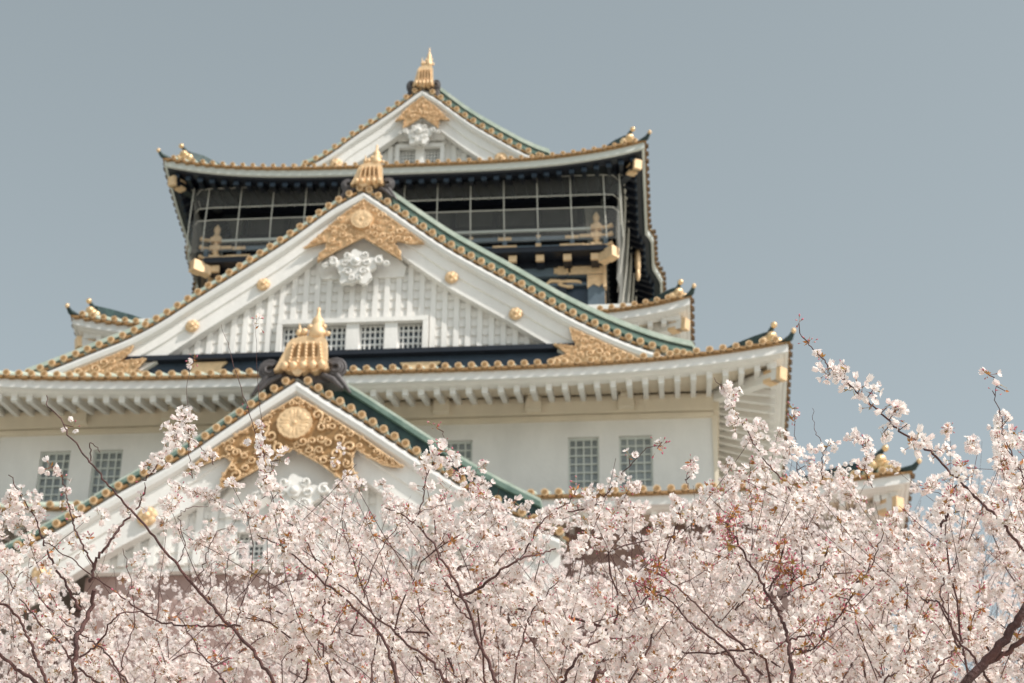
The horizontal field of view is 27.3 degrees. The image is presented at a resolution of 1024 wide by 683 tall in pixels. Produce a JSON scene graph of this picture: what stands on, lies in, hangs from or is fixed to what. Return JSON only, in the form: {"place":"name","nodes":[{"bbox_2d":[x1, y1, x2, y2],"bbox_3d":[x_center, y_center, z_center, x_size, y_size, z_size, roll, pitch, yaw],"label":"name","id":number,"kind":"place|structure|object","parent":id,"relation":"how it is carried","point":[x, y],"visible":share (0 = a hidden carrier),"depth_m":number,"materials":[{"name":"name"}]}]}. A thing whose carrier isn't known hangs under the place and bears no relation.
{"place":"outdoors","nodes":[
{"label":"outdoors","id":0,"kind":"place"},
{"bbox_2d":[0,48,921,682],"bbox_3d":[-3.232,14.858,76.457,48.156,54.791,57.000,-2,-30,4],"label":"castle","id":1,"kind":"structure","parent":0,"point":[506,304],"depth_m":63.81,"materials":[{"name":"white paint"}]},
{"bbox_2d":[36,452,70,500],"bbox_3d":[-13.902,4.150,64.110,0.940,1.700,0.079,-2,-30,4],"label":"window","id":2,"kind":"structure","parent":1,"relation":"in","point":[50,485],"depth_m":64.09,"materials":[{"name":"grey"}]},
{"bbox_2d":[89,451,122,497],"bbox_3d":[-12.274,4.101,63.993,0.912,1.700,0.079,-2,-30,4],"label":"window","id":3,"kind":"structure","parent":1,"relation":"in","point":[109,463],"depth_m":64.13,"materials":[{"name":"grey"}]},
{"bbox_2d":[447,442,471,461],"bbox_3d":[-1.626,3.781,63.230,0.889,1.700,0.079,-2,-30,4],"label":"window","id":4,"kind":"structure","parent":1,"relation":"in","point":[464,448],"depth_m":63.56,"materials":[{"name":"grey"}]},
{"bbox_2d":[568,438,598,487],"bbox_3d":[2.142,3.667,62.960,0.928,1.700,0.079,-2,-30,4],"label":"window","id":5,"kind":"structure","parent":1,"relation":"in","point":[583,454],"depth_m":62.99,"materials":[{"name":"grey"}]},
{"bbox_2d":[619,437,652,486],"bbox_3d":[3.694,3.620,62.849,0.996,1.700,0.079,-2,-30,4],"label":"window","id":6,"kind":"structure","parent":1,"relation":"in","point":[641,469],"depth_m":62.90,"materials":[{"name":"grey"}]},
{"bbox_2d":[0,0,1023,682],"label":"sky","id":7,"kind":"structure","parent":0,"point":[855,168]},
{"label":"plaza","id":8,"kind":"structure","parent":0,"visible":0},
{"bbox_2d":[0,536,237,682],"bbox_3d":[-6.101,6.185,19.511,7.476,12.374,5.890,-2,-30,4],"label":"cherry tree","id":9,"kind":"object","parent":8,"relation":"on","point":[63,659],"visible":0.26,"depth_m":20.42,"materials":[{"name":"pink plant"}]},
{"bbox_2d":[0,488,242,682],"bbox_3d":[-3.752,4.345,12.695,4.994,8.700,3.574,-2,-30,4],"label":"cherry tree","id":10,"kind":"object","parent":8,"relation":"on","point":[113,632],"visible":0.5,"depth_m":13.72,"materials":[{"name":"pink plant"}]},
{"bbox_2d":[0,313,416,682],"bbox_3d":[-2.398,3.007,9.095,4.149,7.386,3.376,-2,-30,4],"label":"cherry tree","id":11,"kind":"object","parent":8,"relation":"on","point":[259,637],"visible":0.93,"depth_m":9.31,"materials":[{"name":"pink plant"}]},
{"bbox_2d":[53,495,468,682],"bbox_3d":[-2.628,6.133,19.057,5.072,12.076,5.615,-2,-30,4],"label":"cherry tree","id":12,"kind":"object","parent":8,"relation":"on","point":[362,641],"visible":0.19,"depth_m":19.73,"materials":[{"name":"pink plant"}]},
{"bbox_2d":[76,442,573,682],"bbox_3d":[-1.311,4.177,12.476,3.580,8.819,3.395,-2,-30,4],"label":"cherry tree","id":13,"kind":"object","parent":8,"relation":"on","point":[410,619],"visible":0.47,"depth_m":13.63,"materials":[{"name":"pink plant"}]},
{"bbox_2d":[155,417,768,682],"bbox_3d":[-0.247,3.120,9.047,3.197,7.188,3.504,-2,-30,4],"label":"cherry tree","id":14,"kind":"object","parent":8,"relation":"on","point":[598,647],"visible":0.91,"depth_m":9.53,"materials":[{"name":"pink plant"}]},
{"bbox_2d":[271,484,750,682],"bbox_3d":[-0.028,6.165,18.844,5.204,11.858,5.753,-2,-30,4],"label":"cherry tree","id":15,"kind":"object","parent":8,"relation":"on","point":[404,670],"visible":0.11,"depth_m":19.81,"materials":[{"name":"pink plant"}]},
{"bbox_2d":[422,465,896,682],"bbox_3d":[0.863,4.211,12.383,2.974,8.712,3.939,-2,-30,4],"label":"cherry tree","id":16,"kind":"object","parent":8,"relation":"on","point":[672,564],"visible":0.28,"depth_m":13.15,"materials":[{"name":"pink plant"}]},
{"bbox_2d":[565,443,1016,682],"bbox_3d":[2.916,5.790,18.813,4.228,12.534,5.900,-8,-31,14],"label":"cherry tree","id":17,"kind":"object","parent":8,"relation":"on","point":[846,639],"visible":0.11,"depth_m":19.53,"materials":[{"name":"pink plant"}]},
{"bbox_2d":[604,313,1023,682],"bbox_3d":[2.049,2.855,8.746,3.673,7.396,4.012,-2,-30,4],"label":"cherry tree","id":18,"kind":"object","parent":8,"relation":"on","point":[793,642],"visible":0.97,"depth_m":9.21,"materials":[{"name":"pink plant"}]},
{"bbox_2d":[728,432,1023,682],"bbox_3d":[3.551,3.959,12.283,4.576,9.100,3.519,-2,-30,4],"label":"cherry tree","id":19,"kind":"object","parent":8,"relation":"on","point":[1002,552],"visible":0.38,"depth_m":12.89,"materials":[{"name":"pink plant"}]},
{"bbox_2d":[852,434,1023,682],"bbox_3d":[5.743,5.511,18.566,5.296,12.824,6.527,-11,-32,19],"label":"cherry tree","id":20,"kind":"object","parent":8,"relation":"on","point":[969,589],"visible":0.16,"depth_m":19.59,"materials":[{"name":"pink plant"}]}
]}

